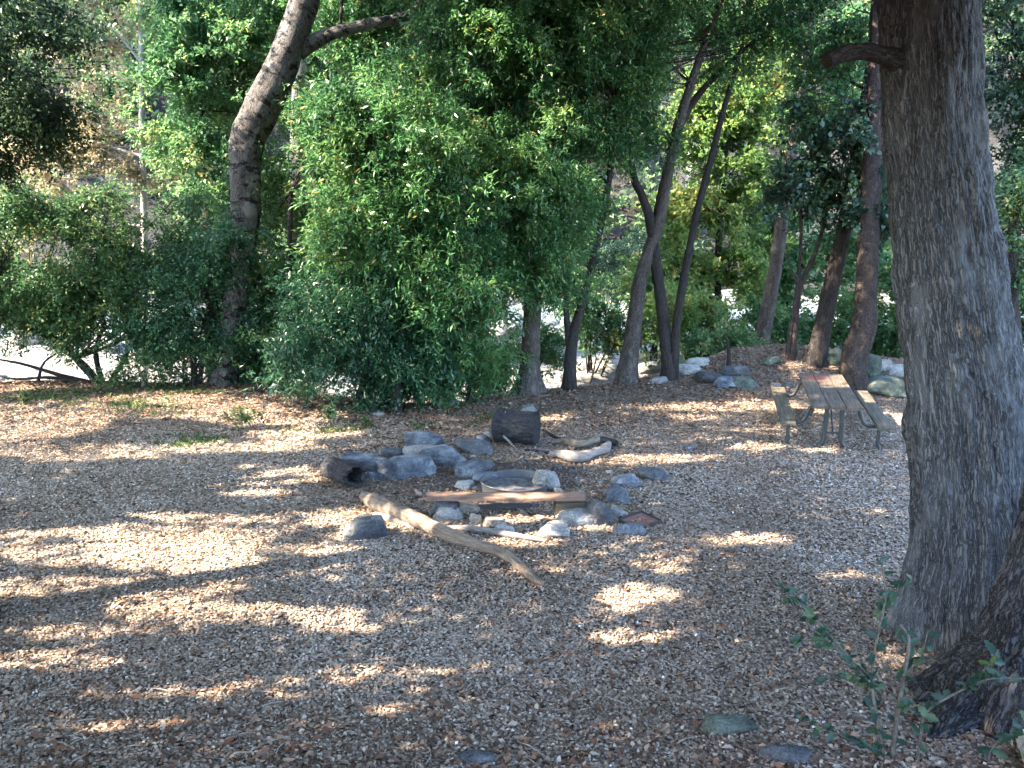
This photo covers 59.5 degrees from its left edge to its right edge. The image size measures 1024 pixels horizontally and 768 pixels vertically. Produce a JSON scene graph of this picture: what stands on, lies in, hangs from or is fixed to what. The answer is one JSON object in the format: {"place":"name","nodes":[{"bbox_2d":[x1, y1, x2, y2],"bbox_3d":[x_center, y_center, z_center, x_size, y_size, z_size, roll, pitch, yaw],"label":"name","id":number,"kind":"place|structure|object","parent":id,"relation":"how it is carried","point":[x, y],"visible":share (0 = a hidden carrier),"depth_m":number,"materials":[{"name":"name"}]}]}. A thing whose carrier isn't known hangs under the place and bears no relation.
{"place":"outdoors","nodes":[
{"label":"outdoors","id":0,"kind":"place"},
{"bbox_2d":[0,343,1023,767],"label":"ground","id":1,"kind":"structure","parent":0,"point":[478,565],"depth_m":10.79,"materials":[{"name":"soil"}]},
{"bbox_2d":[0,0,116,210],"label":"oak tree","id":2,"kind":"object","parent":1,"relation":"on","point":[39,123],"visible":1,"depth_m":17.30,"materials":[{"name":"green plant"}]},
{"bbox_2d":[0,158,230,382],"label":"willow shrub","id":3,"kind":"object","parent":1,"relation":"on","point":[71,307],"visible":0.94,"depth_m":19.58,"materials":[{"name":"green plant"}]},
{"bbox_2d":[84,331,209,393],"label":"shrub","id":4,"kind":"object","parent":1,"relation":"on","point":[117,376],"visible":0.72,"depth_m":19.29,"materials":[{"name":"green plant"}]},
{"bbox_2d":[93,203,285,386],"bbox_3d":[-6.896,-1.583,19.586,4.403,4.652,3.156,0,12,0],"label":"willow shrub","id":5,"kind":"object","parent":1,"relation":"on","point":[186,333],"visible":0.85,"depth_m":19.18,"materials":[{"name":"green plant"}]},
{"bbox_2d":[219,406,265,426],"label":"weed","id":6,"kind":"object","parent":1,"relation":"on","point":[242,417],"visible":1,"depth_m":16.18,"materials":[{"name":"green plant"}]},
{"bbox_2d":[0,382,493,447],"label":"green undergrowth","id":7,"kind":"object","parent":1,"relation":"on","point":[125,404],"visible":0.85,"depth_m":17.49,"materials":[{"name":"green plant"}]},
{"bbox_2d":[197,55,379,390],"bbox_3d":[-4.708,-3.255,20.065,4.448,8.043,3.790,-9,16,-37],"label":"bay tree","id":8,"kind":"object","parent":1,"relation":"on","point":[275,189],"visible":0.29,"depth_m":19.76,"materials":[{"name":"green plant"}]},
{"bbox_2d":[208,0,425,387],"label":"alder tree","id":9,"kind":"object","parent":1,"relation":"on","point":[295,42],"visible":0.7,"depth_m":19.38,"materials":[{"name":"brown plant"}]},
{"bbox_2d":[321,457,368,487],"bbox_3d":[-2.470,1.287,13.235,0.404,0.377,0.749,-12,17,-44],"label":"hollow log","id":10,"kind":"object","parent":1,"relation":"on","point":[347,473],"visible":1,"depth_m":13.12,"materials":[{"name":"grey wood"}]},
{"bbox_2d":[341,451,385,471],"bbox_3d":[-2.328,1.250,13.869,0.788,0.342,0.420,2,13,8],"label":"rock","id":11,"kind":"object","parent":1,"relation":"on","point":[370,462],"visible":0.53,"depth_m":13.69,"materials":[{"name":"stone"}]},
{"bbox_2d":[343,514,387,541],"bbox_3d":[-1.836,1.846,11.293,0.549,0.362,0.440,0,12,0],"label":"rock","id":12,"kind":"object","parent":1,"relation":"on","point":[368,527],"visible":0.91,"depth_m":11.15,"materials":[{"name":"stone"}]},
{"bbox_2d":[240,250,496,423],"bbox_3d":[-2.790,-0.804,17.691,5.102,4.050,3.480,0,12,0],"label":"shrub","id":13,"kind":"object","parent":1,"relation":"on","point":[363,335],"visible":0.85,"depth_m":17.11,"materials":[{"name":"green plant"}]},
{"bbox_2d":[365,472,383,480],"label":"rock","id":14,"kind":"object","parent":1,"relation":"on","point":[376,476],"visible":0.85,"depth_m":13.37,"materials":[{"name":"stone"}]},
{"bbox_2d":[380,448,402,458],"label":"rock","id":15,"kind":"object","parent":1,"relation":"on","point":[389,453],"visible":0.68,"depth_m":14.46,"materials":[{"name":"stone"}]},
{"bbox_2d":[372,511,414,529],"bbox_3d":[-1.525,1.787,11.726,0.760,0.106,0.112,9,15,35],"label":"bark slab","id":16,"kind":"object","parent":1,"relation":"on","point":[393,519],"depth_m":11.70,"materials":[{"name":"grey wood"}]},
{"bbox_2d":[377,454,436,479],"bbox_3d":[-1.613,1.312,13.629,0.954,0.431,0.505,0,12,0],"label":"rock","id":17,"kind":"object","parent":1,"relation":"on","point":[403,467],"visible":0.78,"depth_m":13.49,"materials":[{"name":"stone"}]},
{"bbox_2d":[278,59,546,413],"bbox_3d":[-1.919,-2.522,17.599,5.237,7.422,4.160,0,12,0],"label":"bay tree","id":18,"kind":"object","parent":1,"relation":"on","point":[390,196],"visible":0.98,"depth_m":16.79,"materials":[{"name":"green plant"}]},
{"bbox_2d":[402,444,432,454],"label":"rock","id":19,"kind":"object","parent":1,"relation":"on","point":[412,449],"visible":0.45,"depth_m":14.51,"materials":[{"name":"stone"}]},
{"bbox_2d":[404,430,443,445],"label":"rock","id":20,"kind":"object","parent":1,"relation":"on","point":[422,437],"visible":0.74,"depth_m":15.06,"materials":[{"name":"stone"}]},
{"bbox_2d":[419,444,466,466],"bbox_3d":[-1.068,1.177,14.210,0.914,0.387,0.444,3,13,13],"label":"rock","id":21,"kind":"object","parent":1,"relation":"on","point":[445,455],"visible":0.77,"depth_m":14.02,"materials":[{"name":"stone"}]},
{"bbox_2d":[430,501,459,515],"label":"rock","id":22,"kind":"object","parent":1,"relation":"on","point":[438,504],"visible":0.54,"depth_m":11.78,"materials":[{"name":"stone"}]},
{"bbox_2d":[432,507,463,522],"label":"rock","id":23,"kind":"object","parent":1,"relation":"on","point":[444,514],"visible":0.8,"depth_m":11.68,"materials":[{"name":"stone"}]},
{"bbox_2d":[359,491,545,586],"bbox_3d":[-0.851,1.829,11.163,0.291,0.239,3.659,-12,17,-43],"label":"log","id":24,"kind":"object","parent":1,"relation":"on","point":[413,518],"visible":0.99,"depth_m":11.04,"materials":[{"name":"brown wood"}]},
{"bbox_2d":[454,479,475,489],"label":"rock","id":25,"kind":"object","parent":1,"relation":"on","point":[465,484],"visible":0.91,"depth_m":12.89,"materials":[{"name":"stone"}]},
{"bbox_2d":[459,501,479,513],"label":"rock","id":26,"kind":"object","parent":1,"relation":"on","point":[465,507],"visible":0.77,"depth_m":11.91,"materials":[{"name":"stone"}]},
{"bbox_2d":[451,438,492,455],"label":"rock","id":27,"kind":"object","parent":1,"relation":"on","point":[475,447],"visible":0.92,"depth_m":14.75,"materials":[{"name":"stone"}]},
{"bbox_2d":[454,459,494,477],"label":"rock","id":28,"kind":"object","parent":1,"relation":"on","point":[469,468],"visible":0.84,"depth_m":13.44,"materials":[{"name":"stone"}]},
{"bbox_2d":[456,749,495,765],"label":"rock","id":29,"kind":"object","parent":1,"relation":"on","point":[477,755],"visible":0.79,"depth_m":6.58,"materials":[{"name":"stone"}]},
{"bbox_2d":[472,471,497,481],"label":"rock","id":30,"kind":"object","parent":1,"relation":"on","point":[477,476],"visible":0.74,"depth_m":13.26,"materials":[{"name":"stone"}]},
{"bbox_2d":[482,516,506,527],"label":"rock","id":31,"kind":"object","parent":1,"relation":"on","point":[490,521],"visible":0.7,"depth_m":11.40,"materials":[{"name":"stone"}]},
{"bbox_2d":[446,525,545,542],"bbox_3d":[-0.236,1.856,11.186,1.355,0.107,0.141,3,13,15],"label":"stick","id":32,"kind":"object","parent":1,"relation":"on","point":[486,530],"visible":0.85,"depth_m":11.14,"materials":[{"name":"grey wood"}]},
{"bbox_2d":[477,503,531,508],"bbox_3d":[-0.285,1.646,12.001,1.100,0.075,0.086,-1,13,-3],"label":"charred timber","id":33,"kind":"object","parent":1,"relation":"on","point":[505,505],"visible":0.81,"depth_m":11.98,"materials":[{"name":"brown wood"}]},
{"bbox_2d":[480,469,547,491],"bbox_3d":[0.028,1.470,12.910,0.977,0.214,0.977,0,12,0],"label":"fire ring","id":34,"kind":"object","parent":1,"relation":"on","point":[505,480],"visible":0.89,"depth_m":13.04,"materials":[{"name":"metal"}]},
{"bbox_2d":[407,108,623,415],"bbox_3d":[-0.031,-2.284,18.372,4.896,6.656,3.876,0,12,0],"label":"bay tree","id":35,"kind":"object","parent":1,"relation":"on","point":[533,247],"visible":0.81,"depth_m":17.82,"materials":[{"name":"green plant"}]},
{"bbox_2d":[491,407,540,445],"bbox_3d":[0.084,0.729,15.284,0.716,0.613,0.673,4,13,16],"label":"charred log","id":36,"kind":"object","parent":1,"relation":"on","point":[519,427],"visible":0.98,"depth_m":15.06,"materials":[{"name":"brown wood"}]},
{"bbox_2d":[473,0,591,396],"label":"alder tree","id":37,"kind":"object","parent":1,"relation":"on","point":[532,383],"visible":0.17,"depth_m":18.95,"materials":[{"name":"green plant"}]},
{"bbox_2d":[532,469,560,488],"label":"rock","id":38,"kind":"object","parent":1,"relation":"on","point":[540,476],"visible":0.73,"depth_m":12.98,"materials":[{"name":"stone"}]},
{"bbox_2d":[539,520,569,537],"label":"rock","id":39,"kind":"object","parent":1,"relation":"on","point":[556,528],"visible":0.79,"depth_m":11.19,"materials":[{"name":"stone"}]},
{"bbox_2d":[553,501,585,516],"bbox_3d":[0.763,1.646,11.882,0.420,0.271,0.220,-1,13,-3],"label":"timber block","id":40,"kind":"object","parent":1,"relation":"on","point":[558,506],"depth_m":11.76,"materials":[{"name":"wood"}]},
{"bbox_2d":[425,492,585,501],"bbox_3d":[-0.079,1.487,11.841,2.106,0.056,0.260,0,12,-1],"label":"plank","id":41,"kind":"object","parent":40,"relation":"on","point":[506,496],"visible":1,"depth_m":11.77,"materials":[{"name":"red wood"}]},
{"bbox_2d":[555,508,594,526],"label":"rock","id":42,"kind":"object","parent":1,"relation":"on","point":[577,517],"visible":0.75,"depth_m":11.57,"materials":[{"name":"stone"}]},
{"bbox_2d":[551,433,605,448],"bbox_3d":[1.167,0.976,15.191,0.953,0.169,0.442,-2,13,-9],"label":"firewood log","id":43,"kind":"object","parent":1,"relation":"on","point":[577,444],"visible":0.95,"depth_m":15.14,"materials":[{"name":"brown wood"}]},
{"bbox_2d":[548,441,611,462],"bbox_3d":[1.274,1.075,14.685,1.330,0.216,0.582,-9,15,-34],"label":"firewood log","id":44,"kind":"object","parent":1,"relation":"on","point":[570,456],"visible":1,"depth_m":14.39,"materials":[{"name":"grey wood"}]},
{"bbox_2d":[501,0,692,389],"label":"forked tree","id":45,"kind":"object","parent":1,"relation":"on","point":[608,148],"visible":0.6,"depth_m":18.93,"materials":[{"name":"green plant"}]},
{"bbox_2d":[585,498,614,525],"bbox_3d":[1.133,1.714,11.693,0.411,0.450,0.329,0,12,0],"label":"rock","id":46,"kind":"object","parent":1,"relation":"on","point":[600,512],"visible":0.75,"depth_m":11.57,"materials":[{"name":"stone"}]},
{"bbox_2d":[603,484,630,503],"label":"rock","id":47,"kind":"object","parent":1,"relation":"on","point":[616,493],"visible":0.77,"depth_m":12.41,"materials":[{"name":"stone"}]},
{"bbox_2d":[606,504,628,516],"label":"rock","id":48,"kind":"object","parent":1,"relation":"on","point":[616,511],"visible":0.56,"depth_m":11.96,"materials":[{"name":"stone"}]},
{"bbox_2d":[611,472,642,487],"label":"rock","id":49,"kind":"object","parent":1,"relation":"on","point":[630,479],"visible":0.75,"depth_m":12.99,"materials":[{"name":"stone"}]},
{"bbox_2d":[613,523,644,534],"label":"rock","id":50,"kind":"object","parent":1,"relation":"on","point":[631,528],"visible":0.89,"depth_m":11.29,"materials":[{"name":"stone"}]},
{"bbox_2d":[618,511,661,527],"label":"rock","id":51,"kind":"object","parent":1,"relation":"on","point":[641,516],"visible":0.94,"depth_m":11.71,"materials":[{"name":"stone"}]},
{"bbox_2d":[637,467,669,481],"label":"rock","id":52,"kind":"object","parent":1,"relation":"on","point":[653,473],"visible":0.94,"depth_m":13.42,"materials":[{"name":"stone"}]},
{"bbox_2d":[679,364,701,374],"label":"river boulder","id":53,"kind":"object","parent":1,"relation":"on","point":[687,369],"visible":0.75,"depth_m":20.20,"materials":[{"name":"stone"}]},
{"bbox_2d":[684,357,709,367],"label":"river boulder","id":54,"kind":"object","parent":1,"relation":"on","point":[701,361],"visible":0.77,"depth_m":20.49,"materials":[{"name":"stone"}]},
{"bbox_2d":[608,0,802,384],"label":"alder tree","id":55,"kind":"object","parent":1,"relation":"on","point":[627,372],"visible":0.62,"depth_m":19.94,"materials":[{"name":"brown plant"}]},
{"bbox_2d":[693,371,722,383],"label":"boulder","id":56,"kind":"object","parent":1,"relation":"on","point":[705,377],"visible":0.81,"depth_m":19.52,"materials":[{"name":"stone"}]},
{"bbox_2d":[649,299,784,363],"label":"riverside shrub","id":57,"kind":"object","parent":1,"relation":"on","point":[705,344],"visible":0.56,"depth_m":22.06,"materials":[{"name":"green plant"}]},
{"bbox_2d":[589,0,849,380],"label":"twin stem tree","id":58,"kind":"object","parent":1,"relation":"on","point":[770,28],"visible":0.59,"depth_m":19.94,"materials":[{"name":"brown plant"}]},
{"bbox_2d":[713,375,735,387],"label":"boulder","id":59,"kind":"object","parent":1,"relation":"on","point":[725,381],"visible":0.88,"depth_m":19.20,"materials":[{"name":"stone"}]},
{"bbox_2d":[700,714,757,736],"bbox_3d":[1.705,2.737,7.056,0.451,0.267,0.224,0,12,0],"label":"boulder","id":60,"kind":"object","parent":1,"relation":"on","point":[721,724],"visible":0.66,"depth_m":6.98,"materials":[{"name":"stone"}]},
{"bbox_2d":[720,365,750,375],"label":"boulder","id":61,"kind":"object","parent":1,"relation":"on","point":[733,370],"visible":0.78,"depth_m":19.73,"materials":[{"name":"stone"}]},
{"bbox_2d":[732,376,759,388],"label":"boulder","id":62,"kind":"object","parent":1,"relation":"on","point":[741,382],"visible":0.86,"depth_m":19.15,"materials":[{"name":"stone"}]},
{"bbox_2d":[760,356,780,365],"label":"rock","id":63,"kind":"object","parent":1,"relation":"on","point":[770,361],"visible":1,"depth_m":19.96,"materials":[{"name":"stone"}]},
{"bbox_2d":[708,0,849,343],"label":"alder tree","id":64,"kind":"object","parent":1,"relation":"on","point":[764,324],"visible":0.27,"depth_m":22.95,"materials":[{"name":"brown plant"}]},
{"bbox_2d":[756,744,810,764],"bbox_3d":[1.953,2.695,6.411,0.371,0.214,0.187,0,12,0],"label":"boulder","id":65,"kind":"object","parent":1,"relation":"on","point":[788,753],"visible":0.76,"depth_m":6.37,"materials":[{"name":"stone"}]},
{"bbox_2d":[755,0,875,368],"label":"alder tree","id":66,"kind":"object","parent":1,"relation":"on","point":[815,353],"visible":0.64,"depth_m":19.91,"materials":[{"name":"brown plant"}]},
{"bbox_2d":[752,74,865,251],"bbox_3d":[6.783,-4.859,20.078,2.474,3.923,2.626,0,12,0],"label":"ivy","id":67,"kind":"object","parent":66,"relation":"hanging from","point":[800,174],"visible":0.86,"depth_m":19.79,"materials":[{"name":"green plant"}]},
{"bbox_2d":[758,148,885,360],"bbox_3d":[7.091,-2.682,20.669,2.542,5.409,1.807,-2,13,-10],"label":"twin stem tree","id":68,"kind":"object","parent":1,"relation":"on","point":[791,347],"visible":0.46,"depth_m":20.15,"materials":[{"name":"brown plant"}]},
{"bbox_2d":[771,373,893,449],"bbox_3d":[5.607,0.482,15.968,1.770,0.815,2.752,3,13,12],"label":"picnic table","id":69,"kind":"object","parent":1,"relation":"on","point":[826,392],"visible":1,"depth_m":15.36,"materials":[{"name":"brown wood"}]},
{"bbox_2d":[827,348,841,365],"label":"boulder","id":70,"kind":"object","parent":1,"relation":"on","point":[834,356],"visible":0.45,"depth_m":19.90,"materials":[{"name":"stone"}]},
{"bbox_2d":[789,0,883,392],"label":"cedar tree","id":71,"kind":"object","parent":1,"relation":"on","point":[858,345],"visible":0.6,"depth_m":18.68,"materials":[{"name":"brown plant"}]},
{"bbox_2d":[802,84,889,261],"bbox_3d":[7.538,-4.465,19.311,2.280,3.913,2.194,0,12,0],"label":"ivy","id":72,"kind":"object","parent":71,"relation":"attached to","point":[853,132],"visible":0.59,"depth_m":19.02,"materials":[{"name":"green plant"}]},
{"bbox_2d":[778,555,940,758],"bbox_3d":[2.484,2.026,6.393,1.157,1.560,0.430,0,12,0],"label":"oak sapling","id":73,"kind":"object","parent":1,"relation":"on","point":[821,635],"visible":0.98,"depth_m":6.39,"materials":[{"name":"green plant"}]},
{"bbox_2d":[866,353,881,377],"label":"rock","id":74,"kind":"object","parent":1,"relation":"on","point":[874,365],"visible":0.41,"depth_m":19.29,"materials":[{"name":"stone"}]},
{"bbox_2d":[866,375,905,398],"bbox_3d":[7.808,0.081,18.801,1.111,0.451,0.889,0,12,0],"label":"boulder","id":75,"kind":"object","parent":1,"relation":"on","point":[887,386],"visible":0.65,"depth_m":18.53,"materials":[{"name":"stone"}]},
{"bbox_2d":[884,364,903,377],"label":"boulder","id":76,"kind":"object","parent":1,"relation":"on","point":[896,370],"visible":0.56,"depth_m":19.52,"materials":[{"name":"stone"}]},
{"bbox_2d":[821,0,1023,654],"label":"oak tree","id":77,"kind":"object","parent":1,"relation":"on","point":[960,343],"visible":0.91,"depth_m":8.48,"materials":[{"name":"grey plant"}]},
{"bbox_2d":[875,310,1023,358],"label":"riverside shrub","id":78,"kind":"object","parent":1,"relation":"on","point":[887,339],"depth_m":23.13,"materials":[{"name":"green plant"}]},
{"bbox_2d":[896,640,1023,764],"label":"oak sapling","id":79,"kind":"object","parent":1,"relation":"on","point":[998,676],"visible":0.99,"depth_m":6.29,"materials":[{"name":"green plant"}]},
{"bbox_2d":[905,473,1023,742],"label":"oak tree","id":80,"kind":"object","parent":1,"relation":"on","point":[994,707],"visible":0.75,"depth_m":7.24,"materials":[{"name":"brown plant"}]},
{"bbox_2d":[981,0,1023,346],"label":"bay tree","id":81,"kind":"object","parent":1,"relation":"on","point":[1012,88],"visible":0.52,"depth_m":18.89,"materials":[{"name":"green plant"}]},
{"bbox_2d":[994,146,1023,354],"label":"bush","id":82,"kind":"object","parent":1,"relation":"on","point":[1012,214],"visible":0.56,"depth_m":16.59,"materials":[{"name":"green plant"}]},
{"bbox_2d":[1015,729,1023,761],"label":"rock","id":83,"kind":"object","parent":1,"relation":"on","point":[1020,742],"visible":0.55,"depth_m":6.46,"materials":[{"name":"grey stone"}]},
{"bbox_2d":[0,0,1023,296],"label":"hillside","id":84,"kind":"structure","parent":0,"point":[614,232],"depth_m":47.70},
{"bbox_2d":[0,0,1023,304],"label":"hillside vegetation","id":85,"kind":"object","parent":84,"relation":"on","point":[126,86],"visible":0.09,"depth_m":49.03,"materials":[{"name":"green plant"}]},
{"bbox_2d":[0,273,1023,402],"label":"riverbed","id":86,"kind":"structure","parent":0,"point":[34,356],"depth_m":27.45,"materials":[{"name":"grey stone"}]},
{"bbox_2d":[0,0,199,379],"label":"sapling","id":87,"kind":"object","parent":86,"relation":"on","point":[139,176],"visible":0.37,"depth_m":24.94,"materials":[{"name":"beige plant"}]},
{"bbox_2d":[109,335,244,381],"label":"riverside shrub","id":88,"kind":"object","parent":86,"relation":"on","point":[139,357],"visible":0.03,"depth_m":22.16,"materials":[{"name":"green plant"}]},
{"bbox_2d":[111,0,332,382],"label":"alder tree","id":89,"kind":"object","parent":86,"relation":"on","point":[214,31],"visible":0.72,"depth_m":23.29,"materials":[{"name":"green plant"}]},
{"bbox_2d":[195,0,390,389],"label":"sycamore tree","id":90,"kind":"object","parent":86,"relation":"on","point":[302,68],"visible":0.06,"depth_m":20.47,"materials":[{"name":"green plant"}]},
{"bbox_2d":[272,0,631,254],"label":"bay tree","id":91,"kind":"object","parent":86,"relation":"on","point":[478,32],"visible":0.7,"depth_m":18.39,"materials":[{"name":"green plant"}]},
{"bbox_2d":[476,320,580,397],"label":"riverside shrub","id":92,"kind":"object","parent":86,"relation":"on","point":[550,341],"visible":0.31,"depth_m":22.24,"materials":[{"name":"green plant"}]},
{"bbox_2d":[577,371,610,383],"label":"river boulder","id":93,"kind":"object","parent":86,"relation":"on","point":[583,377],"visible":0.53,"depth_m":24.17,"materials":[{"name":"stone"}]},
{"bbox_2d":[576,353,613,364],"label":"river boulder","id":94,"kind":"object","parent":86,"relation":"on","point":[582,360],"visible":0.33,"depth_m":26.07,"materials":[{"name":"stone"}]},
{"bbox_2d":[545,263,660,383],"bbox_3d":[2.293,-1.615,24.045,2.787,3.467,3.106,-8,15,-32],"label":"riverside shrub","id":95,"kind":"object","parent":86,"relation":"on","point":[612,335],"visible":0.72,"depth_m":23.78,"materials":[{"name":"green plant"}]},
{"bbox_2d":[593,363,616,381],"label":"river boulder","id":96,"kind":"object","parent":86,"relation":"on","point":[610,371],"visible":0.18,"depth_m":24.86,"materials":[{"name":"stone"}]},
{"bbox_2d":[561,220,680,310],"bbox_3d":[4.008,-4.571,36.202,6.012,4.452,3.604,0,12,0],"label":"riverside shrub","id":97,"kind":"object","parent":86,"relation":"on","point":[623,246],"visible":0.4,"depth_m":35.51,"materials":[{"name":"green plant"}]},
{"bbox_2d":[638,361,660,373],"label":"river boulder","id":98,"kind":"object","parent":86,"relation":"on","point":[654,368],"visible":0.55,"depth_m":25.69,"materials":[{"name":"stone"}]},
{"bbox_2d":[623,252,693,361],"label":"riverside shrub","id":99,"kind":"object","parent":86,"relation":"on","point":[653,350],"visible":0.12,"depth_m":26.94,"materials":[{"name":"green plant"}]},
{"bbox_2d":[614,0,712,352],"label":"alder tree","id":100,"kind":"object","parent":86,"relation":"on","point":[689,169],"visible":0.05,"depth_m":28.90,"materials":[{"name":"green plant"}]},
{"bbox_2d":[623,271,756,361],"bbox_3d":[4.838,-1.329,23.622,3.773,3.189,2.629,0,12,0],"label":"riverside shrub","id":101,"kind":"object","parent":86,"relation":"on","point":[699,306],"visible":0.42,"depth_m":23.12,"materials":[{"name":"green plant"}]},
{"bbox_2d":[612,34,817,320],"bbox_3d":[5.810,-4.899,25.775,5.999,10.480,4.748,0,12,0],"label":"maple tree","id":102,"kind":"object","parent":86,"relation":"on","point":[739,127],"visible":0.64,"depth_m":25.00,"materials":[{"name":"green plant"}]},
{"bbox_2d":[674,0,890,323],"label":"maple tree","id":103,"kind":"object","parent":86,"relation":"on","point":[787,284],"visible":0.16,"depth_m":26.62,"materials":[{"name":"green plant"}]},
{"bbox_2d":[731,280,885,348],"bbox_3d":[8.001,-1.515,24.604,3.892,2.691,2.877,0,12,0],"label":"riverside shrub","id":104,"kind":"object","parent":86,"relation":"on","point":[839,330],"visible":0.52,"depth_m":24.17,"materials":[{"name":"green plant"}]},
{"bbox_2d":[849,246,902,357],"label":"riverside shrub","id":105,"kind":"object","parent":86,"relation":"on","point":[884,282],"visible":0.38,"depth_m":23.75,"materials":[{"name":"green plant"}]},
{"bbox_2d":[1,301,1023,332],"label":"river water","id":106,"kind":"structure","parent":0,"point":[547,319],"depth_m":39.36,"materials":[{"name":"grey liquid"}]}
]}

